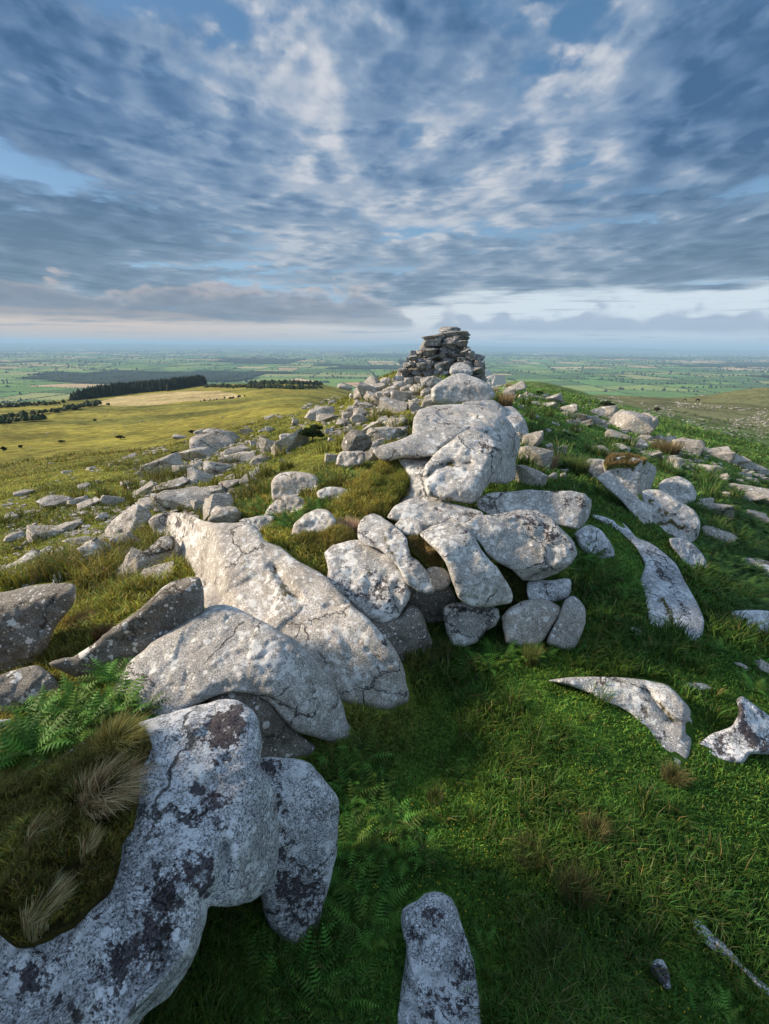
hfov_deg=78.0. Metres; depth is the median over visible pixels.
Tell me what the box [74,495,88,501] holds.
loose rock
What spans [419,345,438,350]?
stacked slab
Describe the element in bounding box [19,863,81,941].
grass tuft
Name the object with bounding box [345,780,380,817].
bracken
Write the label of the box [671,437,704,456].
loose rock
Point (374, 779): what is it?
bracken
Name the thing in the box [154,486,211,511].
loose rock
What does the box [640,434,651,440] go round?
loose rock
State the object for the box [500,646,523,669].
bracken
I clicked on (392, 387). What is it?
loose rock
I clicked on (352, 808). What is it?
bracken
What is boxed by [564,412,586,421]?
loose rock
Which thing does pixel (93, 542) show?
loose rock
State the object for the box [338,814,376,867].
bracken
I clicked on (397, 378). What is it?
loose rock
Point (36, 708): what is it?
bracken
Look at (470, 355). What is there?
stacked slab
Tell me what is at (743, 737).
lichened boulder
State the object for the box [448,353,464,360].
stacked slab
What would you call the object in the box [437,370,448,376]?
stacked slab
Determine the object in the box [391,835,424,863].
bracken
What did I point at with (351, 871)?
bracken
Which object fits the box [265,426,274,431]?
slope stone
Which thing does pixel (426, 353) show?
stacked slab
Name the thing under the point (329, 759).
bracken
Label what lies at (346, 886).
bracken
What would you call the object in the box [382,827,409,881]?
bracken
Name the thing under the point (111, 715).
bracken
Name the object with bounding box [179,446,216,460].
loose rock
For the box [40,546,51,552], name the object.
loose rock
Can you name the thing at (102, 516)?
loose rock
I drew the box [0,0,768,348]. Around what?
sky
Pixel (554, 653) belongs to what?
bracken
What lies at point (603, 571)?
bracken
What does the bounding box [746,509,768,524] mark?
loose rock
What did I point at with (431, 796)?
grass tuft
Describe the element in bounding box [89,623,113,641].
grass tuft
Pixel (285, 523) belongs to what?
bracken
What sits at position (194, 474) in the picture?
loose rock
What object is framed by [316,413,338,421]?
loose rock
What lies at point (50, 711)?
bracken
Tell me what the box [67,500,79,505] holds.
loose rock
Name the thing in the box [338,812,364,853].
bracken
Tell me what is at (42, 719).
bracken
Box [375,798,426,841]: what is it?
bracken
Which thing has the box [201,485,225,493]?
loose rock
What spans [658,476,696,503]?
granite boulder
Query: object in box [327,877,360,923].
bracken
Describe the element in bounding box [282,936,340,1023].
bracken
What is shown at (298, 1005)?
bracken
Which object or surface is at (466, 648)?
bracken
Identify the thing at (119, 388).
conifer plantation
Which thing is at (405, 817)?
bracken
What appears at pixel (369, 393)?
loose rock
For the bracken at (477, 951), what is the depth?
4.16 m
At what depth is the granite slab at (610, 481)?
15.07 m
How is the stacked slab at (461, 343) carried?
on the stacked slab at (447, 351)
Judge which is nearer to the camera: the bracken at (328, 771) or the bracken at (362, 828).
the bracken at (362, 828)
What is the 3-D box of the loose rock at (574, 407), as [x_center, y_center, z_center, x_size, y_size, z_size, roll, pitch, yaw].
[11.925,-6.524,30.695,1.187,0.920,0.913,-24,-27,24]
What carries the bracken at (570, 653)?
on the ground at (148, 419)
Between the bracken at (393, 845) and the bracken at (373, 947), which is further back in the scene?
the bracken at (393, 845)
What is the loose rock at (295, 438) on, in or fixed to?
on the ground at (148, 419)
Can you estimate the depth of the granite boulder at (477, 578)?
7.82 m
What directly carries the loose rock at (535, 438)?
on the ground at (148, 419)
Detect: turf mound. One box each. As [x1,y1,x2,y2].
[0,719,153,947]
[285,522,357,555]
[327,459,411,519]
[406,534,444,567]
[496,562,528,604]
[603,452,648,469]
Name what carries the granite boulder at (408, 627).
on the ground at (148, 419)
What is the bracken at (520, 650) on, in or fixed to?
on the ground at (148, 419)
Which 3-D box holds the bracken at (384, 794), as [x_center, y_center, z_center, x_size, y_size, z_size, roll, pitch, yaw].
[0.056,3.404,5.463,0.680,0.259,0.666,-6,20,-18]
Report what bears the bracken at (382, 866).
on the ground at (148, 419)
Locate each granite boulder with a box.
[0,583,75,673]
[49,577,203,681]
[105,504,151,535]
[114,605,350,741]
[148,512,408,709]
[208,693,315,757]
[264,495,304,515]
[271,471,317,500]
[292,509,336,534]
[341,430,371,451]
[371,604,432,660]
[398,456,442,502]
[403,586,456,622]
[412,404,519,483]
[420,522,512,606]
[423,430,502,503]
[431,373,494,404]
[443,602,499,646]
[461,510,576,580]
[502,599,560,646]
[503,406,528,433]
[547,596,585,649]
[549,677,691,765]
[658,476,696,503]
[732,610,768,633]
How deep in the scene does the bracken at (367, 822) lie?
5.29 m
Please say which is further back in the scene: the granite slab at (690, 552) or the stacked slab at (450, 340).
the stacked slab at (450, 340)
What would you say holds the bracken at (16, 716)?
on the ground at (148, 419)
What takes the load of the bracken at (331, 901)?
on the ground at (148, 419)
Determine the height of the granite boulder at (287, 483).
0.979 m
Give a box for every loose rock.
[3,531,25,541]
[4,511,19,520]
[13,489,34,496]
[13,549,40,563]
[20,523,37,531]
[26,525,63,542]
[35,495,74,506]
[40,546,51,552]
[49,573,65,582]
[56,519,82,531]
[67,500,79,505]
[67,536,89,545]
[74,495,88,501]
[77,482,90,489]
[77,497,101,509]
[77,537,111,554]
[81,552,100,562]
[85,466,96,469]
[95,512,108,520]
[99,495,125,505]
[107,525,121,534]
[107,531,139,545]
[116,548,141,576]
[129,536,181,574]
[132,481,157,497]
[136,452,182,476]
[136,496,154,509]
[140,561,173,578]
[151,477,189,492]
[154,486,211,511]
[172,434,186,438]
[172,464,200,472]
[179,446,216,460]
[187,467,213,484]
[189,430,233,449]
[189,460,203,464]
[190,499,204,512]
[193,429,204,435]
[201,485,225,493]
[202,428,240,440]
[203,461,233,475]
[203,493,233,520]
[208,506,242,522]
[218,451,255,463]
[218,479,238,490]
[221,445,251,455]
[238,473,255,483]
[239,428,252,434]
[248,440,257,446]
[250,455,271,464]
[256,436,273,452]
[271,428,309,454]
[279,433,289,438]
[291,419,298,425]
[304,406,334,420]
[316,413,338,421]
[324,427,334,434]
[324,453,337,461]
[336,419,351,425]
[337,383,352,390]
[341,411,352,418]
[346,405,357,411]
[349,413,367,424]
[353,376,378,399]
[353,407,368,415]
[354,400,361,406]
[357,381,377,399]
[358,401,374,408]
[362,421,382,432]
[364,391,376,399]
[364,447,378,460]
[366,427,400,440]
[369,396,379,403]
[371,383,385,390]
[371,438,383,446]
[375,390,384,397]
[377,415,387,421]
[378,377,390,386]
[378,396,407,412]
[382,391,390,396]
[382,418,407,426]
[383,385,395,391]
[390,390,411,400]
[392,375,403,381]
[392,381,405,389]
[399,427,407,433]
[400,384,410,390]
[403,377,413,384]
[405,391,416,395]
[407,397,420,407]
[408,400,421,411]
[409,384,423,390]
[414,376,421,383]
[420,376,435,388]
[420,388,430,396]
[421,395,435,407]
[485,369,492,375]
[486,375,494,381]
[491,375,505,384]
[502,388,515,398]
[505,381,526,390]
[513,465,548,486]
[517,432,524,442]
[518,446,553,470]
[521,431,542,446]
[524,391,544,400]
[541,443,553,449]
[543,402,558,408]
[546,393,563,402]
[548,472,557,479]
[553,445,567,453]
[560,404,578,412]
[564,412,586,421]
[567,418,580,424]
[581,419,593,425]
[585,445,608,451]
[587,415,606,427]
[591,408,604,415]
[599,405,617,418]
[605,429,634,442]
[609,409,652,434]
[615,443,630,452]
[631,436,648,450]
[639,450,662,458]
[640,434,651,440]
[643,412,658,433]
[652,434,663,438]
[659,436,676,440]
[664,455,683,468]
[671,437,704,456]
[697,501,733,518]
[698,464,724,473]
[699,498,713,502]
[701,525,736,543]
[705,446,735,462]
[716,473,729,481]
[728,483,768,501]
[732,456,750,464]
[735,454,759,470]
[735,662,747,669]
[745,558,768,576]
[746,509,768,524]
[754,463,768,475]
[755,659,768,673]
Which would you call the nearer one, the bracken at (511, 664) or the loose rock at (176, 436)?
the bracken at (511, 664)
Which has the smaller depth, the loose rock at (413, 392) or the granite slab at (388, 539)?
the granite slab at (388, 539)
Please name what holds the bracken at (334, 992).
on the ground at (148, 419)
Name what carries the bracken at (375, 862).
on the ground at (148, 419)
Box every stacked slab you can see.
[397,368,407,373]
[401,372,410,376]
[403,362,411,367]
[408,355,416,360]
[409,350,418,356]
[409,361,416,368]
[411,370,421,375]
[415,357,425,363]
[416,350,435,356]
[416,362,427,369]
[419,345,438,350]
[421,335,441,339]
[421,338,441,347]
[421,369,432,376]
[423,354,438,360]
[425,360,434,369]
[433,367,443,375]
[434,361,448,369]
[436,333,445,340]
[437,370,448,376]
[438,327,460,331]
[438,351,447,358]
[439,347,462,353]
[440,342,457,349]
[440,357,455,363]
[441,331,469,336]
[442,336,469,344]
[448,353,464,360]
[454,340,468,346]
[456,357,466,361]
[459,347,470,352]
[464,350,475,361]
[464,360,472,366]
[471,366,485,373]
[472,374,483,378]
[473,355,484,361]
[473,360,484,367]
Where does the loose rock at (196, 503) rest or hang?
on the ground at (148, 419)
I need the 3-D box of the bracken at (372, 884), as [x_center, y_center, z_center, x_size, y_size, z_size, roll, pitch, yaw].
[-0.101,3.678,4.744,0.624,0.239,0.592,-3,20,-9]
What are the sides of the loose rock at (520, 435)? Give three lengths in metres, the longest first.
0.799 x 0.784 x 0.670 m
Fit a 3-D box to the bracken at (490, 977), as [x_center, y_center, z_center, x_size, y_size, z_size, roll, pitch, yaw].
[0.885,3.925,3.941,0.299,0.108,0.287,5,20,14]
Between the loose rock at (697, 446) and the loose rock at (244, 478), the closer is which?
the loose rock at (244, 478)
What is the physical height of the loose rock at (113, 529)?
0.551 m
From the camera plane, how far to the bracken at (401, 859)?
4.97 m
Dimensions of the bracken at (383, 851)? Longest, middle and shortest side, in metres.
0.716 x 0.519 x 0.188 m
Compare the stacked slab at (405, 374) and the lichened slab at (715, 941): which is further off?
the stacked slab at (405, 374)
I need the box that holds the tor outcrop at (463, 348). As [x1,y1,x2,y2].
[413,336,482,375]
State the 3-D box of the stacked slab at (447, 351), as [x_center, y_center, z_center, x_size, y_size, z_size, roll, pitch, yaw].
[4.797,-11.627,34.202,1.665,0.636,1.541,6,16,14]
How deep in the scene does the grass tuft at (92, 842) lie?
2.69 m
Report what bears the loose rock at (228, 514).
on the ground at (148, 419)
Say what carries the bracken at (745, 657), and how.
on the ground at (148, 419)
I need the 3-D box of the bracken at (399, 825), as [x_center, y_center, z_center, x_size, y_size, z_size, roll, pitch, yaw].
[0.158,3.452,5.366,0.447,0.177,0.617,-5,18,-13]
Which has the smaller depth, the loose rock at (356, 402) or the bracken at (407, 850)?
the bracken at (407, 850)
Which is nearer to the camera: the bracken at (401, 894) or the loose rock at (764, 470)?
the bracken at (401, 894)
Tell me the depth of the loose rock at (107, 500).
20.78 m
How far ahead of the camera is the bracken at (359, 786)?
5.79 m
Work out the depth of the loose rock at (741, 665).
8.93 m
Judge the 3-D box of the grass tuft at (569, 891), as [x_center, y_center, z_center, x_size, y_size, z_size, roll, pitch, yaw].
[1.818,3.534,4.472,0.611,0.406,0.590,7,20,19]
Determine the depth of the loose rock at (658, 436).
32.85 m
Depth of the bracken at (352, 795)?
5.52 m
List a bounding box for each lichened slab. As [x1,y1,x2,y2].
[397,891,481,1023]
[690,919,768,995]
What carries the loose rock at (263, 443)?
on the ground at (148, 419)
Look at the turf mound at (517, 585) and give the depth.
8.77 m
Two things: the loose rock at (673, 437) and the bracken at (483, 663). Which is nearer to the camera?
the bracken at (483, 663)
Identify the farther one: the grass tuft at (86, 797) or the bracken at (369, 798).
the bracken at (369, 798)
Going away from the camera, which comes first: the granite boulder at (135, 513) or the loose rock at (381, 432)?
the granite boulder at (135, 513)
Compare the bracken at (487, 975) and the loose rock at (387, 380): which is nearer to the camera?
the bracken at (487, 975)
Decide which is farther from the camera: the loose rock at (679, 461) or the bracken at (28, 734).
the loose rock at (679, 461)
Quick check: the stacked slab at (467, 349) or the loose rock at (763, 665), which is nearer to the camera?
the loose rock at (763, 665)
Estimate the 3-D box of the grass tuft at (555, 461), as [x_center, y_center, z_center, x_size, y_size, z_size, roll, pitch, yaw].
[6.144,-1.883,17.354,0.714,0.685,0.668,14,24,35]
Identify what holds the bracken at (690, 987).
on the ground at (148, 419)
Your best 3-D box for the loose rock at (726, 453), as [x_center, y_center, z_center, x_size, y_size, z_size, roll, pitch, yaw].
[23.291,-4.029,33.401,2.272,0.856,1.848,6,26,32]
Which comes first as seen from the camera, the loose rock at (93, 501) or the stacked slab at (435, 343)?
the loose rock at (93, 501)
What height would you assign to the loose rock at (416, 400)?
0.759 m
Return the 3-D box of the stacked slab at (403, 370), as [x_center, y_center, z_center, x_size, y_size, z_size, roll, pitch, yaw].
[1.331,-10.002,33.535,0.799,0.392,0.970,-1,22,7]
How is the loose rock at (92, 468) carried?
on the ground at (148, 419)
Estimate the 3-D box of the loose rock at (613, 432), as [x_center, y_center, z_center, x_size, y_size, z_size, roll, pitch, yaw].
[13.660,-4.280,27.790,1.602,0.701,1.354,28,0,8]
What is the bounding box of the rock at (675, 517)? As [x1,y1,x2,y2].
[641,489,699,541]
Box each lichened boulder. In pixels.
[0,665,63,714]
[0,699,278,1023]
[260,757,338,945]
[324,540,410,621]
[575,525,614,558]
[700,697,768,763]
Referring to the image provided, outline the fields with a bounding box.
[0,347,768,403]
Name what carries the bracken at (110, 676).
on the ground at (148, 419)
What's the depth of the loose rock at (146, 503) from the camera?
18.49 m
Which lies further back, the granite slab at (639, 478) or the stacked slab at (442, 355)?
the stacked slab at (442, 355)
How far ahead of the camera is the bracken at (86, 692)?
5.49 m
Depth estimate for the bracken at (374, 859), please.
5.00 m
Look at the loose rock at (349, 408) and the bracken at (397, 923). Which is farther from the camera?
the loose rock at (349, 408)
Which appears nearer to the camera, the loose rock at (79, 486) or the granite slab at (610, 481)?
the granite slab at (610, 481)
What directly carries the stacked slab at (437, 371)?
on the stacked slab
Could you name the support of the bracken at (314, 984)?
on the ground at (148, 419)
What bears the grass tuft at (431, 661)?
on the ground at (148, 419)
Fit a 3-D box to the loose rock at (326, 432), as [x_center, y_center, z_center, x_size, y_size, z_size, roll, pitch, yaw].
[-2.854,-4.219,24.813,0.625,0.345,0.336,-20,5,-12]
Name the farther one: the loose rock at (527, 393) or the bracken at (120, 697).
the loose rock at (527, 393)
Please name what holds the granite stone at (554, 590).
on the granite boulder at (532, 620)
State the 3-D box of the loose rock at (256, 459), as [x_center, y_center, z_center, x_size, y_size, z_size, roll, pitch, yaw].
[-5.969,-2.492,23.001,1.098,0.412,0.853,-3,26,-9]
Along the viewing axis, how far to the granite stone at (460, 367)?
24.23 m
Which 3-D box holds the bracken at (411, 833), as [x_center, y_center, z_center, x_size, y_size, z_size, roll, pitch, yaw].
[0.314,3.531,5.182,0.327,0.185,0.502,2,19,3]
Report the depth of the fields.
3485.08 m
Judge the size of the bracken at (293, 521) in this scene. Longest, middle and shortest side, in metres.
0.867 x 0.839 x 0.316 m
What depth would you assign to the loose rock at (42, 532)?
16.96 m
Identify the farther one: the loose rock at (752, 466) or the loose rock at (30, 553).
the loose rock at (752, 466)
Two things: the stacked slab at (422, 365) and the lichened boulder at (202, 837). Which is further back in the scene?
the stacked slab at (422, 365)
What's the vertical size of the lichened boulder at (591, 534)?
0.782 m
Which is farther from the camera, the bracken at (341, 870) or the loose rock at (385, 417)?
the loose rock at (385, 417)
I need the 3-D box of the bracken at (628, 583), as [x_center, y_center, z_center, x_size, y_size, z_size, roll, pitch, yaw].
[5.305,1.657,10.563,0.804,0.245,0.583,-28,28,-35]
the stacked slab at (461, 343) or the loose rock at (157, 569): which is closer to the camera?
the loose rock at (157, 569)
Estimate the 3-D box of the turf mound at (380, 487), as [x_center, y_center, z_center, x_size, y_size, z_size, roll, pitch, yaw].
[-0.184,-0.503,11.124,2.396,1.486,1.779,-18,26,-42]
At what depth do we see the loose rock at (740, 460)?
32.72 m
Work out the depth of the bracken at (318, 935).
4.17 m
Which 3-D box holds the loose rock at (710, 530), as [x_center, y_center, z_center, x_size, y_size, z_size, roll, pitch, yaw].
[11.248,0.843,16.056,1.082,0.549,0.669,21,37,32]
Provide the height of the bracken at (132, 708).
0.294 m
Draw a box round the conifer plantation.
[67,374,207,400]
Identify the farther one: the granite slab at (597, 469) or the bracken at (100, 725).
the granite slab at (597, 469)
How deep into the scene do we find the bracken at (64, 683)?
5.58 m
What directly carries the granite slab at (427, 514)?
on the ground at (148, 419)
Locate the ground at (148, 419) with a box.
[0,343,768,1023]
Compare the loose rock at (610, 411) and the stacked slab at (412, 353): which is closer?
the stacked slab at (412, 353)
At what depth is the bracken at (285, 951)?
3.93 m
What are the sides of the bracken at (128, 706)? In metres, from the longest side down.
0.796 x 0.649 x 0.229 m
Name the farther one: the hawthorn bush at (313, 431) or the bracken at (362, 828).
the hawthorn bush at (313, 431)
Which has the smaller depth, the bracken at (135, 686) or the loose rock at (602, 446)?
the bracken at (135, 686)
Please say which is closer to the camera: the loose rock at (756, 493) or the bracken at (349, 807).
the bracken at (349, 807)
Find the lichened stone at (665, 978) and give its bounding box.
[649,959,670,988]
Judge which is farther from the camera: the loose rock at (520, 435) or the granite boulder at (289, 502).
the loose rock at (520, 435)
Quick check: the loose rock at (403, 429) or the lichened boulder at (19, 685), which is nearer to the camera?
the lichened boulder at (19, 685)
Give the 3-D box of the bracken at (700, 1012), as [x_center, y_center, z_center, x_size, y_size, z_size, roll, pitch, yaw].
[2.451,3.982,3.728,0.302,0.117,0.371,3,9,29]
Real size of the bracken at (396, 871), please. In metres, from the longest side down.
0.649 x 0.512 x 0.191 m
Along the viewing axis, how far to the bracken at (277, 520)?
10.65 m
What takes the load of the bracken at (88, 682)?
on the ground at (148, 419)
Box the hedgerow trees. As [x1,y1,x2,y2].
[0,346,768,402]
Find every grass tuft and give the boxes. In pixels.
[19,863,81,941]
[24,807,69,846]
[63,606,100,627]
[69,748,165,822]
[76,823,109,864]
[79,706,157,760]
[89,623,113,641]
[113,575,138,586]
[336,514,360,539]
[409,645,439,672]
[421,779,446,806]
[425,545,435,555]
[495,391,515,406]
[504,822,558,873]
[520,907,581,984]
[522,639,545,667]
[547,850,607,912]
[550,454,560,469]
[561,453,593,475]
[575,802,616,847]
[647,437,689,454]
[654,753,692,787]
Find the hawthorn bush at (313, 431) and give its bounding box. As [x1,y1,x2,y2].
[298,424,324,441]
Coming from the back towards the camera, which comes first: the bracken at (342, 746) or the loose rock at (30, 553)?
the loose rock at (30, 553)
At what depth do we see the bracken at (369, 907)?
4.49 m
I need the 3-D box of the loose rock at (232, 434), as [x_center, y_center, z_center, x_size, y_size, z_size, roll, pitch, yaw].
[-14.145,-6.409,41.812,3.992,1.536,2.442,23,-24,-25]
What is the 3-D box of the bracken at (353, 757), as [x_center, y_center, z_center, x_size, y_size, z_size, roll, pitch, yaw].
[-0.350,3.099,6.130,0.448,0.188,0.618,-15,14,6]
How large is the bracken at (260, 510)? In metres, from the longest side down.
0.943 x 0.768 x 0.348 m
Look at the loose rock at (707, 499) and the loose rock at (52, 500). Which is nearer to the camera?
the loose rock at (707, 499)
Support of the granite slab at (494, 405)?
on the granite boulder at (514, 416)
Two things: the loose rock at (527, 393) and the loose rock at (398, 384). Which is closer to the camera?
the loose rock at (398, 384)
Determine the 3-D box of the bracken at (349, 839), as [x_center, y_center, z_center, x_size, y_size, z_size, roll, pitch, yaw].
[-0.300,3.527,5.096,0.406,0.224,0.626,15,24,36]
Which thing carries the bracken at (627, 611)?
on the ground at (148, 419)
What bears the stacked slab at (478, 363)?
on the stacked slab at (478, 370)
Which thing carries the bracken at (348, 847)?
on the ground at (148, 419)
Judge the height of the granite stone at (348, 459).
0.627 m
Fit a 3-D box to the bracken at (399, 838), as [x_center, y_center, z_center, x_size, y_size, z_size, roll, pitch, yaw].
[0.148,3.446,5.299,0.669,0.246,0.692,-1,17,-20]
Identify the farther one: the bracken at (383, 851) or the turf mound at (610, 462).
the turf mound at (610, 462)
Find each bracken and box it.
[0,690,60,750]
[0,695,61,730]
[0,706,78,766]
[0,712,47,772]
[0,716,82,770]
[0,724,68,769]
[0,741,47,772]
[1,708,44,737]
[1,717,45,754]
[3,694,59,721]
[6,709,60,741]
[6,720,67,768]
[10,684,63,714]
[20,695,71,727]
[24,713,72,741]
[26,672,99,720]
[31,708,55,743]
[35,685,102,728]
[36,724,97,755]
[39,687,90,717]
[41,689,114,741]
[42,709,92,729]
[46,678,88,709]
[47,714,89,760]
[54,680,103,715]
[59,682,129,711]
[61,691,139,723]
[71,659,125,691]
[72,687,143,739]
[75,656,129,685]
[78,695,145,733]
[79,661,124,686]
[86,702,129,736]
[89,689,154,716]
[90,671,147,724]
[90,676,150,720]
[93,686,152,734]
[95,658,132,683]
[98,690,169,720]
[101,697,157,729]
[106,695,161,717]
[225,932,283,1017]
[231,929,265,977]
[239,920,291,975]
[243,493,271,506]
[246,937,286,998]
[247,500,267,515]
[250,947,279,1023]
[261,484,270,495]
[265,512,288,530]
[267,943,310,1005]
[267,971,324,1016]
[273,506,306,526]
[275,511,304,528]
[275,911,339,971]
[275,926,328,1006]
[281,509,299,526]
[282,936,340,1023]
[293,958,361,1023]
[298,497,330,511]
[304,923,352,1007]
[312,740,336,765]
[312,974,371,1019]
[314,741,349,770]
[319,751,348,777]
[321,961,378,1023]
[323,873,380,935]
[324,874,359,915]
[327,767,375,803]
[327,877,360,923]
[328,898,384,949]
[329,765,373,811]
[329,838,369,891]
[329,869,359,899]
[330,859,360,889]
[331,738,371,776]
[331,764,369,796]
[331,765,367,793]
[331,863,373,911]
[332,728,378,768]
[332,892,367,919]
[335,825,377,877]
[336,726,363,752]
[336,750,367,772]
[336,812,385,865]
[337,778,371,826]
[337,812,375,886]
[337,814,381,849]
[338,737,372,764]
[338,795,361,825]
[338,808,377,856]
[338,811,366,859]
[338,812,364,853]
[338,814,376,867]
[338,919,388,991]
[339,796,369,821]
[339,895,394,951]
[340,781,390,817]
[343,727,394,776]
[343,763,376,801]
[344,849,398,905]
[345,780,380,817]
[345,886,390,926]
[346,819,401,862]
[347,785,381,809]
[348,840,393,877]
[349,761,398,805]
[352,746,378,780]
[352,754,382,789]
[353,759,383,799]
[353,922,389,967]
[356,753,390,788]
[356,915,380,965]
[358,788,388,822]
[359,779,413,835]
[360,800,396,831]
[360,869,390,906]
[361,820,398,865]
[361,835,410,906]
[363,803,376,840]
[363,864,409,929]
[366,798,417,837]
[367,768,396,800]
[367,780,392,795]
[371,796,394,837]
[373,804,421,846]
[373,849,411,896]
[373,897,400,950]
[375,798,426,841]
[375,805,431,859]
[375,823,410,870]
[377,839,411,862]
[377,840,420,882]
[377,905,403,949]
[379,810,420,864]
[380,834,433,884]
[381,796,417,836]
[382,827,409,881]
[385,804,428,860]
[385,818,403,864]
[388,852,418,877]
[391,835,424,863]
[397,833,438,867]
[400,819,426,852]
[404,822,443,877]
[411,829,446,870]
[453,644,481,661]
[459,650,486,667]
[463,941,506,990]
[466,927,500,973]
[466,929,488,961]
[468,646,502,672]
[472,918,502,960]
[476,652,512,675]
[478,637,507,654]
[478,967,504,998]
[479,640,521,667]
[493,649,521,671]
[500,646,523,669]
[510,644,546,666]
[513,641,542,660]
[514,642,526,661]
[532,640,557,656]
[540,645,560,660]
[541,646,561,659]
[569,644,593,657]
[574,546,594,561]
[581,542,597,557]
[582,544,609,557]
[590,563,618,582]
[596,566,623,581]
[606,556,626,570]
[611,601,638,620]
[613,582,640,603]
[615,589,649,608]
[616,576,638,592]
[636,582,653,600]
[679,972,726,1018]
[679,992,711,1023]
[702,984,742,1023]
[706,983,744,1023]
[712,636,742,655]
[718,967,765,1023]
[733,668,755,679]
[737,654,757,668]
[737,674,768,699]
[742,673,768,693]
[755,677,767,687]
[756,646,768,657]
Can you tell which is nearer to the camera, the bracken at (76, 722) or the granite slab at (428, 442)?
the bracken at (76, 722)
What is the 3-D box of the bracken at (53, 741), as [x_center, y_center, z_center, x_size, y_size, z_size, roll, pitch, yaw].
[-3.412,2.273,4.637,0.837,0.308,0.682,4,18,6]
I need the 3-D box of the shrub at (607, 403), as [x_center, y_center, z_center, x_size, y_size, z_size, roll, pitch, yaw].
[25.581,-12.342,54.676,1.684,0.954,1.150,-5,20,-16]
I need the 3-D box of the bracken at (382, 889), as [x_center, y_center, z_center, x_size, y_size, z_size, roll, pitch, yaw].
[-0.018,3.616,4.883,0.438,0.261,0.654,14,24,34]
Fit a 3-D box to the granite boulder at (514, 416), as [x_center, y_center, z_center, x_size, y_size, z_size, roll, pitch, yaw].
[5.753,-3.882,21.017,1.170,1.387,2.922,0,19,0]
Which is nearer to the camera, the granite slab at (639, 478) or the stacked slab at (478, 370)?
the granite slab at (639, 478)
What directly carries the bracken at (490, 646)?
on the ground at (148, 419)
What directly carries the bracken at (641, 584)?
on the ground at (148, 419)
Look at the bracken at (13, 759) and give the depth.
4.59 m
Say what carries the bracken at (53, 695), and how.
on the ground at (148, 419)
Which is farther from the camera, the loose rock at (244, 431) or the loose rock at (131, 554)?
the loose rock at (244, 431)
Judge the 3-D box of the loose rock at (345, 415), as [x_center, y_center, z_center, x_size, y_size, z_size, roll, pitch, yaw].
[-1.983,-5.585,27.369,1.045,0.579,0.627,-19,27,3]
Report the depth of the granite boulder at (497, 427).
13.96 m
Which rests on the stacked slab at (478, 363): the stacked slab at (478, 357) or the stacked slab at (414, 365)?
the stacked slab at (478, 357)
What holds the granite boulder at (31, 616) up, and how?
on the ground at (148, 419)
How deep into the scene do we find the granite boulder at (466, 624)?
8.18 m
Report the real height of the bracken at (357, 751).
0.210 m
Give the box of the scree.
[0,376,768,588]
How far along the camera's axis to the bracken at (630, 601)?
10.07 m
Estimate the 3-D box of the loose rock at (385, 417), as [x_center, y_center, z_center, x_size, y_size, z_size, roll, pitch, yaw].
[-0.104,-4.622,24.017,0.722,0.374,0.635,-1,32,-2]
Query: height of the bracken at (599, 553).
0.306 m
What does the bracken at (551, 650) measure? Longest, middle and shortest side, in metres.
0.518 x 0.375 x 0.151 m
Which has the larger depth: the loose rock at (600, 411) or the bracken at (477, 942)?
the loose rock at (600, 411)
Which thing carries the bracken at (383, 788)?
on the ground at (148, 419)
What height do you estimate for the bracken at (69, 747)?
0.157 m
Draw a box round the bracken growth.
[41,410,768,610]
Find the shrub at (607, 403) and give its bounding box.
[600,401,615,405]
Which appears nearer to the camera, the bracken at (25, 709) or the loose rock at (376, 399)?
the bracken at (25, 709)
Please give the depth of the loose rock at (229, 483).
19.28 m
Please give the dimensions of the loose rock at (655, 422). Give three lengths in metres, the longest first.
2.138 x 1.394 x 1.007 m
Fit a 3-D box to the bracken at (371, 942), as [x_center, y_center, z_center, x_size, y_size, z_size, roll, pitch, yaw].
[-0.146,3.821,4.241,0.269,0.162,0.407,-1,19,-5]
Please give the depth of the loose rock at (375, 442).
18.87 m
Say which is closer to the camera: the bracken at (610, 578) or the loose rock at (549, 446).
the bracken at (610, 578)
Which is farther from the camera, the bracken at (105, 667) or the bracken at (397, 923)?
the bracken at (105, 667)
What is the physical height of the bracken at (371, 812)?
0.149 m
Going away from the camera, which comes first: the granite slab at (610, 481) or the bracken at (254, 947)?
the bracken at (254, 947)
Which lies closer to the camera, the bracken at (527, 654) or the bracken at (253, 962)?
the bracken at (253, 962)
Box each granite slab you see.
[358,514,434,593]
[373,425,470,460]
[387,498,483,530]
[462,400,506,414]
[476,490,591,529]
[586,458,604,476]
[591,515,703,641]
[597,471,652,523]
[603,456,655,497]
[669,538,706,567]
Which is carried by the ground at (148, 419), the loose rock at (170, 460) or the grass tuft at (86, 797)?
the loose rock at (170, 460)
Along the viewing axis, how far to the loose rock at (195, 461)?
28.43 m
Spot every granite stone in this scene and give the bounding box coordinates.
[239,515,273,529]
[317,487,347,500]
[336,450,364,467]
[395,517,422,535]
[426,566,450,590]
[449,362,472,375]
[527,578,570,601]
[685,682,710,689]
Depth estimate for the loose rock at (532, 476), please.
15.32 m

